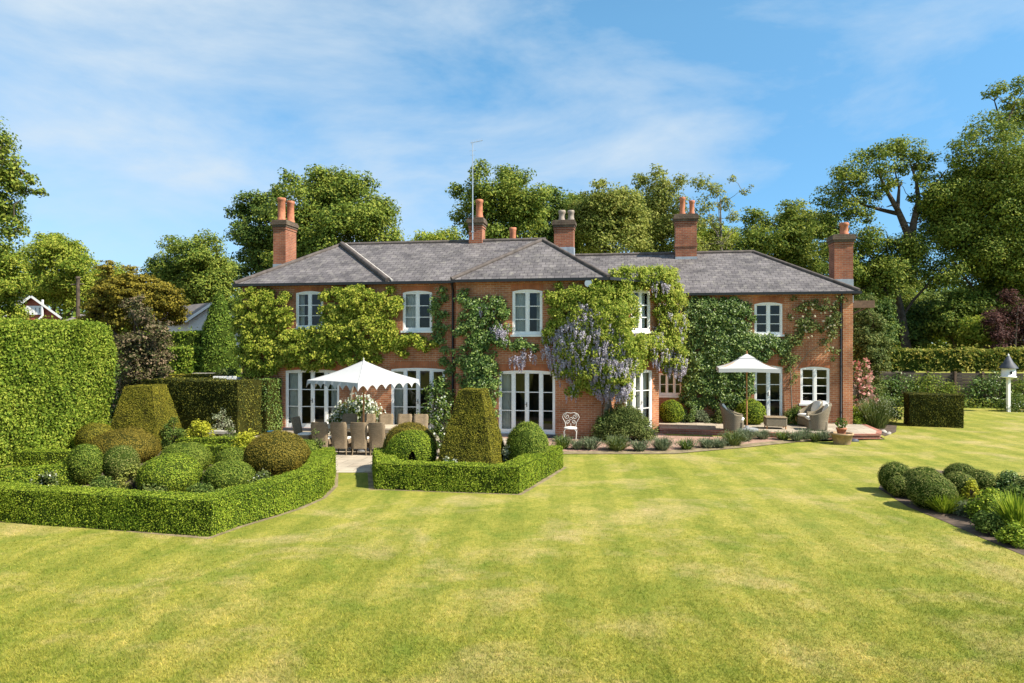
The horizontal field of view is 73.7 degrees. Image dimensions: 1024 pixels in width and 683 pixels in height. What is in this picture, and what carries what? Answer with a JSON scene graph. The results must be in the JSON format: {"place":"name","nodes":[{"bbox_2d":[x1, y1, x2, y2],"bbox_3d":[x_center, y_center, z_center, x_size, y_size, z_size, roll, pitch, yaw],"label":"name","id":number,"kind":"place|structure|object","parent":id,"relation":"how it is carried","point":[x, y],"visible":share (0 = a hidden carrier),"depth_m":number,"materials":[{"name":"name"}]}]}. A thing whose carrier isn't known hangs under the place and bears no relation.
{"place":"outdoors","nodes":[
{"label":"outdoors","id":0,"kind":"place"},
{"bbox_2d":[3,296,61,319],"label":"neighbour house","id":1,"kind":"structure","parent":0,"point":[37,308],"depth_m":61.92,"materials":[{"name":"white paint"}]},
{"bbox_2d":[9,451,328,535],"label":"parterre soil","id":2,"kind":"structure","parent":0,"point":[137,489],"depth_m":15.98,"materials":[{"name":"brown soil"}]},
{"bbox_2d":[0,459,82,486],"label":"box hedge","id":3,"kind":"object","parent":2,"relation":"on","point":[23,475],"visible":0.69,"depth_m":15.63,"materials":[{"name":"green plant"}]},
{"bbox_2d":[11,446,72,467],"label":"box hedge","id":4,"kind":"object","parent":2,"relation":"on","point":[28,457],"visible":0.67,"depth_m":17.96,"materials":[{"name":"green plant"}]},
{"bbox_2d":[65,442,104,484],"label":"topiary ball","id":5,"kind":"object","parent":2,"relation":"on","point":[84,463],"visible":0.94,"depth_m":16.03,"materials":[{"name":"green plant"}]},
{"bbox_2d":[73,422,112,445],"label":"topiary ball","id":6,"kind":"object","parent":2,"relation":"on","point":[87,432],"visible":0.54,"depth_m":20.63,"materials":[{"name":"green plant"}]},
{"bbox_2d":[102,445,140,481],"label":"topiary ball","id":7,"kind":"object","parent":2,"relation":"on","point":[117,459],"visible":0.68,"depth_m":16.40,"materials":[{"name":"green plant"}]},
{"bbox_2d":[86,428,161,462],"bbox_3d":[-10.986,2.940,19.364,1.952,1.026,1.956,0,0,0],"label":"topiary ball","id":8,"kind":"object","parent":2,"relation":"on","point":[146,444],"visible":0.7,"depth_m":18.94,"materials":[{"name":"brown plant"}]},
{"bbox_2d":[109,384,181,450],"bbox_3d":[-11.751,2.388,21.890,1.971,2.087,1.966,0,0,0],"label":"topiary pyramid","id":9,"kind":"object","parent":2,"relation":"on","point":[149,408],"visible":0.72,"depth_m":21.36,"materials":[{"name":"green plant"}]},
{"bbox_2d":[0,446,337,536],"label":"box hedge","id":10,"kind":"object","parent":2,"relation":"on","point":[225,509],"visible":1,"depth_m":12.58,"materials":[{"name":"green plant"}]},
{"bbox_2d":[135,451,202,491],"bbox_3d":[-7.760,2.982,15.524,1.452,0.966,1.436,0,0,0],"label":"topiary ball","id":11,"kind":"object","parent":2,"relation":"on","point":[179,472],"visible":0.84,"depth_m":15.08,"materials":[{"name":"green plant"}]},
{"bbox_2d":[160,416,187,449],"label":"leafy shrub","id":12,"kind":"object","parent":2,"relation":"on","point":[168,432],"visible":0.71,"depth_m":21.26,"materials":[{"name":"green plant"}]},
{"bbox_2d":[158,442,214,470],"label":"topiary ball","id":13,"kind":"object","parent":2,"relation":"on","point":[201,454],"visible":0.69,"depth_m":17.77,"materials":[{"name":"green plant"}]},
{"bbox_2d":[201,459,257,490],"bbox_3d":[-6.520,3.072,15.774,1.202,0.730,1.205,0,0,42],"label":"topiary ball","id":14,"kind":"object","parent":2,"relation":"on","point":[221,474],"visible":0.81,"depth_m":15.39,"materials":[{"name":"green plant"}]},
{"bbox_2d":[241,429,310,476],"bbox_3d":[-5.824,2.818,16.984,1.689,1.294,1.660,0,0,0],"label":"topiary ball","id":15,"kind":"object","parent":2,"relation":"on","point":[278,452],"visible":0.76,"depth_m":16.41,"materials":[{"name":"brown plant"}]},
{"bbox_2d":[159,303,238,356],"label":"white building","id":16,"kind":"structure","parent":0,"point":[197,318],"depth_m":52.00,"materials":[{"name":"paint"}]},
{"bbox_2d":[256,430,506,471],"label":"dining patio","id":17,"kind":"structure","parent":0,"point":[356,462],"depth_m":19.47,"materials":[{"name":"beige stone"}]},
{"bbox_2d":[141,375,264,436],"bbox_3d":[-11.269,2.342,24.804,4.398,2.203,1.604,0,0,17],"label":"yew hedge","id":18,"kind":"object","parent":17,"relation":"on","point":[203,399],"visible":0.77,"depth_m":24.06,"materials":[{"name":"green plant"}]},
{"bbox_2d":[254,377,283,433],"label":"yew hedge","id":19,"kind":"object","parent":17,"relation":"on","point":[271,409],"visible":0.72,"depth_m":25.32,"materials":[{"name":"green plant"}]},
{"bbox_2d":[330,422,351,454],"bbox_3d":[-5.126,2.895,20.535,0.502,1.002,0.621,0,0,7],"label":"dining chair","id":20,"kind":"object","parent":17,"relation":"on","point":[341,439],"visible":0.85,"depth_m":20.34,"materials":[{"name":"wicker"}]},
{"bbox_2d":[327,392,386,434],"bbox_3d":[-5.353,2.611,23.662,2.253,1.736,1.882,0,0,0],"label":"viburnum","id":21,"kind":"object","parent":17,"relation":"on","point":[356,405],"visible":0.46,"depth_m":23.32,"materials":[{"name":"white plant"}]},
{"bbox_2d":[350,422,369,455],"bbox_3d":[-4.543,2.895,20.485,0.502,1.002,0.621,0,0,3],"label":"dining chair","id":22,"kind":"object","parent":17,"relation":"on","point":[359,436],"visible":0.94,"depth_m":20.28,"materials":[{"name":"wicker"}]},
{"bbox_2d":[306,358,419,451],"bbox_3d":[-4.626,1.945,21.280,2.479,2.890,2.479,0,0,38],"label":"canopy parasol","id":23,"kind":"object","parent":17,"relation":"on","point":[364,374],"visible":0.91,"depth_m":20.73,"materials":[{"name":"fabric"}]},
{"bbox_2d":[414,375,455,435],"bbox_3d":[-2.744,2.273,24.718,1.696,2.267,1.091,0,0,0],"label":"leafy shrub","id":24,"kind":"object","parent":17,"relation":"on","point":[440,390],"visible":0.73,"depth_m":24.60,"materials":[{"name":"green plant"}]},
{"bbox_2d":[429,396,451,455],"bbox_3d":[-2.113,2.506,20.280,0.882,1.806,0.857,0,0,0],"label":"viburnum","id":25,"kind":"object","parent":17,"relation":"on","point":[439,428],"visible":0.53,"depth_m":20.25,"materials":[{"name":"green plant"}]},
{"bbox_2d":[0,344,1023,682],"bbox_3d":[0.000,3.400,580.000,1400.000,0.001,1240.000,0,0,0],"label":"lawn","id":26,"kind":"structure","parent":0,"point":[832,478],"depth_m":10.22,"materials":[{"name":"green plant"}]},
{"bbox_2d":[0,315,118,467],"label":"hornbeam hedge","id":27,"kind":"object","parent":26,"relation":"on","point":[58,384],"visible":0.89,"depth_m":20.50,"materials":[{"name":"green plant"}]},
{"bbox_2d":[113,294,177,393],"bbox_3d":[-13.599,0.829,25.473,2.718,5.150,2.648,0,0,0],"label":"dogwood tree","id":28,"kind":"object","parent":26,"relation":"on","point":[146,352],"visible":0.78,"depth_m":24.92,"materials":[{"name":"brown plant"}]},
{"bbox_2d":[5,472,338,538],"bbox_3d":[-7.143,3.397,15.415,6.344,0.001,6.266,0,0,14],"label":"parterre edge","id":29,"kind":"object","parent":26,"relation":"on","point":[332,489],"visible":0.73,"depth_m":12.74,"materials":[{"name":"brown soil"}]},
{"bbox_2d":[407,225,465,240],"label":"distant tree","id":30,"kind":"object","parent":26,"relation":"on","point":[443,234],"visible":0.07,"depth_m":65.05,"materials":[{"name":"green plant"}]},
{"bbox_2d":[368,467,566,494],"bbox_3d":[-1.166,3.397,17.155,5.296,0.001,4.090,0,0,0],"label":"parterre edge","id":31,"kind":"object","parent":26,"relation":"on","point":[370,482],"visible":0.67,"depth_m":15.99,"materials":[{"name":"brown soil"}]},
{"label":"small parterre soil","id":32,"kind":"structure","parent":31,"relation":"on","visible":0},
{"bbox_2d":[382,422,437,460],"bbox_3d":[-2.696,2.773,18.031,1.500,1.368,1.536,0,0,0],"label":"topiary ball","id":33,"kind":"object","parent":32,"relation":"on","point":[400,427],"visible":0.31,"depth_m":17.78,"materials":[{"name":"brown plant"}]},
{"bbox_2d":[384,427,438,461],"bbox_3d":[-2.566,2.815,17.366,1.390,1.275,1.117,0,0,0],"label":"topiary ball","id":34,"kind":"object","parent":32,"relation":"on","point":[402,445],"visible":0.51,"depth_m":17.04,"materials":[{"name":"green plant"}]},
{"bbox_2d":[370,443,563,493],"bbox_3d":[-1.163,3.074,16.927,5.138,0.705,3.528,0,0,0],"label":"box hedge","id":35,"kind":"object","parent":32,"relation":"on","point":[518,474],"visible":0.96,"depth_m":15.57,"materials":[{"name":"green plant"}]},
{"bbox_2d":[437,387,505,463],"bbox_3d":[-0.974,2.284,17.360,1.748,2.300,1.758,0,0,15],"label":"topiary pyramid","id":36,"kind":"object","parent":32,"relation":"on","point":[472,433],"visible":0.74,"depth_m":16.88,"materials":[{"name":"green plant"}]},
{"bbox_2d":[505,421,549,460],"bbox_3d":[0.404,2.725,17.572,1.236,1.419,1.164,0,0,0],"label":"topiary ball","id":37,"kind":"object","parent":32,"relation":"on","point":[528,437],"visible":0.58,"depth_m":17.21,"materials":[{"name":"green plant"}]},
{"bbox_2d":[444,158,555,239],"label":"oak tree","id":38,"kind":"object","parent":26,"relation":"on","point":[508,202],"visible":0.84,"depth_m":48.90,"materials":[{"name":"green plant"}]},
{"bbox_2d":[47,266,1022,366],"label":"woodland","id":39,"kind":"object","parent":26,"relation":"on","point":[73,313],"visible":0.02,"depth_m":86.99,"materials":[{"name":"green plant"}]},
{"bbox_2d":[232,138,861,438],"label":"brick house","id":40,"kind":"structure","parent":26,"relation":"on","point":[521,275],"depth_m":26.74,"materials":[{"name":"brick"}]},
{"bbox_2d":[295,291,322,329],"bbox_3d":[-7.690,-1.173,26.085,1.226,1.492,0.351,0,0,10],"label":"window","id":41,"kind":"structure","parent":40,"relation":"in","point":[302,305],"depth_m":26.07,"materials":[{"name":"white paint"}]},
{"bbox_2d":[283,370,338,430],"bbox_3d":[-7.587,2.226,26.045,2.275,2.321,0.396,0,0,10],"label":"french door","id":42,"kind":"structure","parent":40,"relation":"in","point":[295,389],"depth_m":26.07,"materials":[{"name":"white paint"}]},
{"bbox_2d":[229,283,438,406],"bbox_3d":[-6.767,0.682,25.450,8.381,5.755,0.808,0,0,10],"label":"golden creeper","id":43,"kind":"object","parent":40,"relation":"attached to","point":[331,345],"visible":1,"depth_m":25.45,"materials":[{"name":"green plant"}]},
{"bbox_2d":[401,291,433,332],"bbox_3d":[-3.488,-1.103,25.374,1.243,1.555,0.351,0,0,10],"label":"window","id":44,"kind":"structure","parent":40,"relation":"in","point":[411,311],"depth_m":25.37,"materials":[{"name":"white paint"}]},
{"bbox_2d":[391,368,445,431],"bbox_3d":[-3.474,2.167,25.349,2.160,2.380,0.396,0,0,10],"label":"french door","id":45,"kind":"structure","parent":40,"relation":"in","point":[401,406],"depth_m":25.38,"materials":[{"name":"white paint"}]},
{"bbox_2d":[427,286,539,417],"bbox_3d":[-1.118,0.707,24.352,4.250,5.529,0.795,0,0,16],"label":"green creeper","id":46,"kind":"object","parent":40,"relation":"attached to","point":[476,369],"visible":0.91,"depth_m":24.26,"materials":[{"name":"green plant"}]},
{"bbox_2d":[510,290,541,336],"bbox_3d":[0.561,-1.007,24.334,1.196,1.677,0.351,0,0,10],"label":"window","id":47,"kind":"structure","parent":40,"relation":"in","point":[521,306],"depth_m":24.33,"materials":[{"name":"white paint"}]},
{"bbox_2d":[499,370,556,437],"bbox_3d":[0.539,2.202,24.316,2.123,2.358,0.396,0,0,10],"label":"french door","id":48,"kind":"structure","parent":40,"relation":"in","point":[507,403],"depth_m":24.34,"materials":[{"name":"white paint"}]},
{"bbox_2d":[540,263,689,414],"bbox_3d":[4.149,0.308,24.117,6.122,6.366,2.198,0,0,-20],"label":"wisteria","id":49,"kind":"object","parent":40,"relation":"attached to","point":[611,366],"visible":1,"depth_m":23.59,"materials":[{"name":"green plant"}]},
{"bbox_2d":[626,370,654,432],"bbox_3d":[4.582,2.192,24.935,1.459,2.344,0.396,0,0,-35],"label":"french door","id":50,"kind":"structure","parent":40,"relation":"in","point":[640,390],"depth_m":25.21,"materials":[{"name":"white paint"}]},
{"bbox_2d":[631,289,652,333],"bbox_3d":[4.649,-1.095,25.010,1.113,1.607,0.351,0,0,-35],"label":"window","id":51,"kind":"structure","parent":40,"relation":"in","point":[641,294],"depth_m":25.15,"materials":[{"name":"white paint"}]},
{"bbox_2d":[674,295,792,416],"bbox_3d":[8.758,0.675,27.171,4.755,5.175,0.642,0,0,10],"label":"dark creeper","id":52,"kind":"object","parent":40,"relation":"attached to","point":[708,381],"visible":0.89,"depth_m":27.21,"materials":[{"name":"green plant"}]},
{"bbox_2d":[754,366,781,422],"bbox_3d":[10.219,2.091,27.214,1.164,2.269,0.240,0,0,10],"label":"french door","id":53,"kind":"structure","parent":40,"relation":"in","point":[767,384],"depth_m":27.23,"materials":[{"name":"white paint"}]},
{"bbox_2d":[754,302,783,336],"bbox_3d":[10.222,-0.878,27.229,1.184,1.369,0.180,0,0,10],"label":"window","id":54,"kind":"structure","parent":40,"relation":"in","point":[778,334],"depth_m":27.23,"materials":[{"name":"white paint"}]},
{"bbox_2d":[778,295,847,410],"bbox_3d":[11.821,0.661,26.752,2.638,5.087,0.419,0,0,9],"label":"climbing rose","id":55,"kind":"object","parent":40,"relation":"attached to","point":[790,359],"visible":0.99,"depth_m":26.79,"materials":[{"name":"green plant"}]},
{"bbox_2d":[799,367,829,405],"bbox_3d":[11.950,1.758,26.936,1.206,1.529,0.180,0,0,10],"label":"window","id":56,"kind":"structure","parent":40,"relation":"in","point":[814,385],"depth_m":26.95,"materials":[{"name":"white paint"}]},
{"bbox_2d":[520,186,588,253],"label":"oak tree","id":57,"kind":"object","parent":26,"relation":"on","point":[556,203],"visible":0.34,"depth_m":55.12,"materials":[{"name":"green plant"}]},
{"bbox_2d":[565,178,653,253],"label":"oak tree","id":58,"kind":"object","parent":26,"relation":"on","point":[610,216],"visible":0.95,"depth_m":52.50,"materials":[{"name":"green plant"}]},
{"bbox_2d":[630,163,703,252],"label":"poplar tree","id":59,"kind":"object","parent":26,"relation":"on","point":[659,202],"visible":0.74,"depth_m":57.29,"materials":[{"name":"green plant"}]},
{"bbox_2d":[853,294,897,403],"bbox_3d":[16.579,0.616,31.334,2.045,5.577,2.729,0,0,27],"label":"young tree","id":60,"kind":"object","parent":26,"relation":"on","point":[868,345],"visible":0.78,"depth_m":30.96,"materials":[{"name":"green plant"}]},
{"bbox_2d":[903,391,964,427],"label":"yew block","id":61,"kind":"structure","parent":26,"relation":"on","point":[926,409],"depth_m":27.12,"materials":[{"name":"green plant"}]},
{"bbox_2d":[878,470,1023,554],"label":"flower bed","id":62,"kind":"object","parent":26,"relation":"on","point":[961,522],"visible":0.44,"depth_m":12.94,"materials":[{"name":"soil"}]},
{"bbox_2d":[877,459,909,491],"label":"box ball","id":63,"kind":"object","parent":62,"relation":"on","point":[888,470],"visible":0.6,"depth_m":15.30,"materials":[{"name":"green plant"}]},
{"bbox_2d":[904,471,958,509],"bbox_3d":[8.579,3.062,13.951,0.954,0.813,0.965,0,0,0],"label":"box ball","id":64,"kind":"object","parent":62,"relation":"on","point":[921,489],"visible":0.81,"depth_m":13.72,"materials":[{"name":"green plant"}]},
{"bbox_2d":[963,467,998,492],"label":"box ball","id":65,"kind":"object","parent":62,"relation":"on","point":[984,479],"visible":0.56,"depth_m":15.03,"materials":[{"name":"green plant"}]},
{"bbox_2d":[963,487,1008,517],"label":"leafy plant","id":66,"kind":"object","parent":62,"relation":"on","point":[980,501],"visible":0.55,"depth_m":12.91,"materials":[{"name":"green plant"}]},
{"bbox_2d":[969,510,1007,536],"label":"leafy plant","id":67,"kind":"object","parent":62,"relation":"on","point":[987,523],"visible":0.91,"depth_m":11.97,"materials":[{"name":"green plant"}]},
{"bbox_2d":[979,487,1023,530],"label":"grass tuft","id":68,"kind":"object","parent":62,"relation":"on","point":[1010,509],"visible":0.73,"depth_m":11.92,"materials":[{"name":"green plant"}]},
{"bbox_2d":[993,519,1023,548],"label":"leafy plant","id":69,"kind":"object","parent":62,"relation":"on","point":[1012,534],"visible":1,"depth_m":11.34,"materials":[{"name":"green plant"}]},
{"bbox_2d":[0,0,1023,343],"label":"sky","id":70,"kind":"structure","parent":0,"point":[139,121],"materials":[{"name":"blue"}]},
{"bbox_2d":[504,432,779,450],"bbox_3d":[4.714,3.388,23.152,9.674,0.001,4.284,0,0,-11],"label":"soil bed","id":71,"kind":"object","parent":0,"point":[675,447],"depth_m":23.13,"materials":[{"name":"brown soil"}]},
{"bbox_2d":[589,402,658,441],"bbox_3d":[3.881,2.754,23.553,2.312,1.326,1.763,0,0,24],"label":"rosemary","id":72,"kind":"object","parent":71,"relation":"on","point":[624,421],"visible":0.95,"depth_m":23.20,"materials":[{"name":"green plant"}]},
{"bbox_2d":[563,437,883,453],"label":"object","id":73,"kind":"object","parent":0,"point":[684,450],"visible":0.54,"depth_m":21.18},
{"bbox_2d":[659,420,881,438],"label":"raised terrace","id":74,"kind":"structure","parent":0,"point":[862,431],"depth_m":25.11,"materials":[{"name":"stone"}]},
{"bbox_2d":[659,400,684,422],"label":"box ball","id":75,"kind":"object","parent":74,"relation":"on","point":[672,411],"visible":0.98,"depth_m":26.93,"materials":[{"name":"green plant"}]},
{"bbox_2d":[719,403,743,430],"bbox_3d":[7.967,2.710,24.777,0.866,0.960,0.824,0,0,22],"label":"wicker armchair","id":76,"kind":"object","parent":74,"relation":"on","point":[733,420],"visible":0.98,"depth_m":24.46,"materials":[{"name":"beige wicker"}]},
{"bbox_2d":[716,351,780,431],"bbox_3d":[8.444,1.773,24.550,2.042,2.886,2.042,0,0,14],"label":"parasol","id":77,"kind":"object","parent":74,"relation":"on","point":[746,362],"visible":0.96,"depth_m":23.97,"materials":[{"name":"fabric"}]},
{"bbox_2d":[736,397,767,424],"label":"box ball","id":78,"kind":"object","parent":74,"relation":"on","point":[756,411],"visible":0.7,"depth_m":26.28,"materials":[{"name":"green plant"}]},
{"bbox_2d":[805,403,831,429],"bbox_3d":[11.189,2.710,24.885,0.866,0.960,0.824,0,0,12],"label":"wicker armchair","id":79,"kind":"object","parent":74,"relation":"on","point":[817,419],"visible":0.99,"depth_m":24.59,"materials":[{"name":"beige wicker"}]},
{"bbox_2d":[879,424,896,435],"bbox_3d":[14.422,3.392,27.748,2.156,0.001,6.505,0,0,0],"label":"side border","id":80,"kind":"object","parent":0,"point":[890,428],"visible":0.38,"depth_m":26.31,"materials":[{"name":"stone"}]},
{"bbox_2d":[853,357,878,414],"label":"pink rose","id":81,"kind":"object","parent":80,"relation":"on","point":[863,388],"visible":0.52,"depth_m":27.87,"materials":[{"name":"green plant"}]},
{"bbox_2d":[856,396,898,428],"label":"tall grasses","id":82,"kind":"object","parent":80,"relation":"on","point":[877,415],"visible":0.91,"depth_m":26.54,"materials":[{"name":"green plant"}]},
{"bbox_2d":[998,354,1017,411],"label":"bird house","id":83,"kind":"structure","parent":0,"point":[1008,366],"depth_m":32.93,"materials":[{"name":"white paint"}]},
{"label":"far border","id":84,"kind":"structure","parent":0,"visible":0},
{"bbox_2d":[686,173,753,250],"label":"ash tree","id":85,"kind":"object","parent":84,"relation":"on","point":[711,217],"visible":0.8,"depth_m":55.51,"materials":[{"name":"green plant"}]},
{"bbox_2d":[697,221,744,250],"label":"distant tree","id":86,"kind":"object","parent":84,"relation":"on","point":[706,234],"visible":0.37,"depth_m":71.20,"materials":[{"name":"green plant"}]},
{"bbox_2d":[730,197,826,273],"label":"broadleaf tree","id":87,"kind":"object","parent":84,"relation":"on","point":[788,244],"visible":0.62,"depth_m":49.18,"materials":[{"name":"green plant"}]},
{"bbox_2d":[853,290,905,346],"bbox_3d":[21.680,0.197,40.981,3.412,6.415,4.833,0,0,28],"label":"understory tree","id":88,"kind":"object","parent":84,"relation":"on","point":[887,310],"visible":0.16,"depth_m":39.78,"materials":[{"name":"green plant"}]},
{"bbox_2d":[800,134,974,372],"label":"oak tree","id":89,"kind":"object","parent":84,"relation":"on","point":[888,274],"visible":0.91,"depth_m":44.38,"materials":[{"name":"green plant"}]},
{"bbox_2d":[890,297,962,372],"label":"understory tree","id":90,"kind":"object","parent":84,"relation":"on","point":[916,318],"visible":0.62,"depth_m":45.13,"materials":[{"name":"green plant"}]},
{"bbox_2d":[902,370,962,402],"bbox_3d":[22.004,2.461,35.991,3.560,1.958,1.920,0,0,0],"label":"border shrub","id":91,"kind":"object","parent":84,"relation":"on","point":[930,387],"visible":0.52,"depth_m":35.76,"materials":[{"name":"green plant"}]},
{"bbox_2d":[853,371,1023,403],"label":"boundary fence","id":92,"kind":"object","parent":84,"relation":"on","point":[955,377],"visible":0.19,"depth_m":36.50,"materials":[{"name":"brown wood"}]},
{"bbox_2d":[853,342,1023,372],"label":"laurel hedge","id":93,"kind":"object","parent":84,"relation":"on","point":[966,359],"visible":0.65,"depth_m":36.76,"materials":[{"name":"green plant"}]},
{"bbox_2d":[920,286,1002,381],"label":"understory tree","id":94,"kind":"object","parent":84,"relation":"on","point":[966,303],"visible":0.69,"depth_m":43.99,"materials":[{"name":"green plant"}]},
{"bbox_2d":[919,74,1023,346],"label":"oak tree","id":95,"kind":"object","parent":84,"relation":"on","point":[990,247],"visible":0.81,"depth_m":43.54,"materials":[{"name":"green plant"}]},
{"bbox_2d":[953,314,1008,372],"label":"understory tree","id":96,"kind":"object","parent":84,"relation":"on","point":[971,333],"visible":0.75,"depth_m":40.96,"materials":[{"name":"green plant"}]},
{"bbox_2d":[959,375,1004,406],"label":"border shrub","id":97,"kind":"object","parent":84,"relation":"on","point":[972,391],"visible":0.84,"depth_m":35.33,"materials":[{"name":"green plant"}]},
{"bbox_2d":[979,287,1023,372],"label":"maple tree","id":98,"kind":"object","parent":84,"relation":"on","point":[998,319],"visible":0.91,"depth_m":39.88,"materials":[{"name":"purple plant"}]},
{"label":"left woodland floor","id":99,"kind":"structure","parent":0,"visible":0},
{"bbox_2d":[0,241,42,319],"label":"lime tree","id":100,"kind":"object","parent":99,"relation":"on","point":[14,283],"visible":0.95,"depth_m":49.24,"materials":[{"name":"green plant"}]},
{"bbox_2d":[0,115,48,261],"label":"broadleaf tree","id":101,"kind":"object","parent":99,"relation":"on","point":[10,173],"visible":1,"depth_m":26.93,"materials":[{"name":"green plant"}]},
{"bbox_2d":[15,231,100,319],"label":"lime tree","id":102,"kind":"object","parent":99,"relation":"on","point":[62,258],"visible":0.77,"depth_m":72.32,"materials":[{"name":"green plant"}]},
{"bbox_2d":[71,260,192,373],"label":"tree","id":103,"kind":"object","parent":99,"relation":"on","point":[163,300],"visible":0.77,"depth_m":43.22,"materials":[{"name":"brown plant"}]},
{"bbox_2d":[144,326,201,347],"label":"hornbeam hedge","id":104,"kind":"object","parent":99,"relation":"on","point":[190,338],"visible":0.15,"depth_m":36.19,"materials":[{"name":"green plant"}]},
{"bbox_2d":[154,343,205,373],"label":"hornbeam hedge","id":105,"kind":"object","parent":99,"relation":"on","point":[189,358],"visible":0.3,"depth_m":32.29,"materials":[{"name":"green plant"}]},
{"bbox_2d":[140,228,241,304],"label":"round tree","id":106,"kind":"object","parent":99,"relation":"on","point":[201,269],"visible":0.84,"depth_m":62.66,"materials":[{"name":"green plant"}]},
{"bbox_2d":[199,291,241,375],"bbox_3d":[-15.682,0.349,36.513,2.738,6.183,2.807,0,0,0],"label":"conical conifer","id":107,"kind":"object","parent":99,"relation":"on","point":[218,343],"visible":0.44,"depth_m":35.89,"materials":[{"name":"green plant"}]},
{"bbox_2d":[221,183,292,281],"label":"yew tree","id":108,"kind":"object","parent":99,"relation":"on","point":[250,238],"visible":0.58,"depth_m":47.31,"materials":[{"name":"green plant"}]},
{"bbox_2d":[257,163,404,267],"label":"broadleaf tree","id":109,"kind":"object","parent":99,"relation":"on","point":[328,211],"visible":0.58,"depth_m":44.92,"materials":[{"name":"green plant"}]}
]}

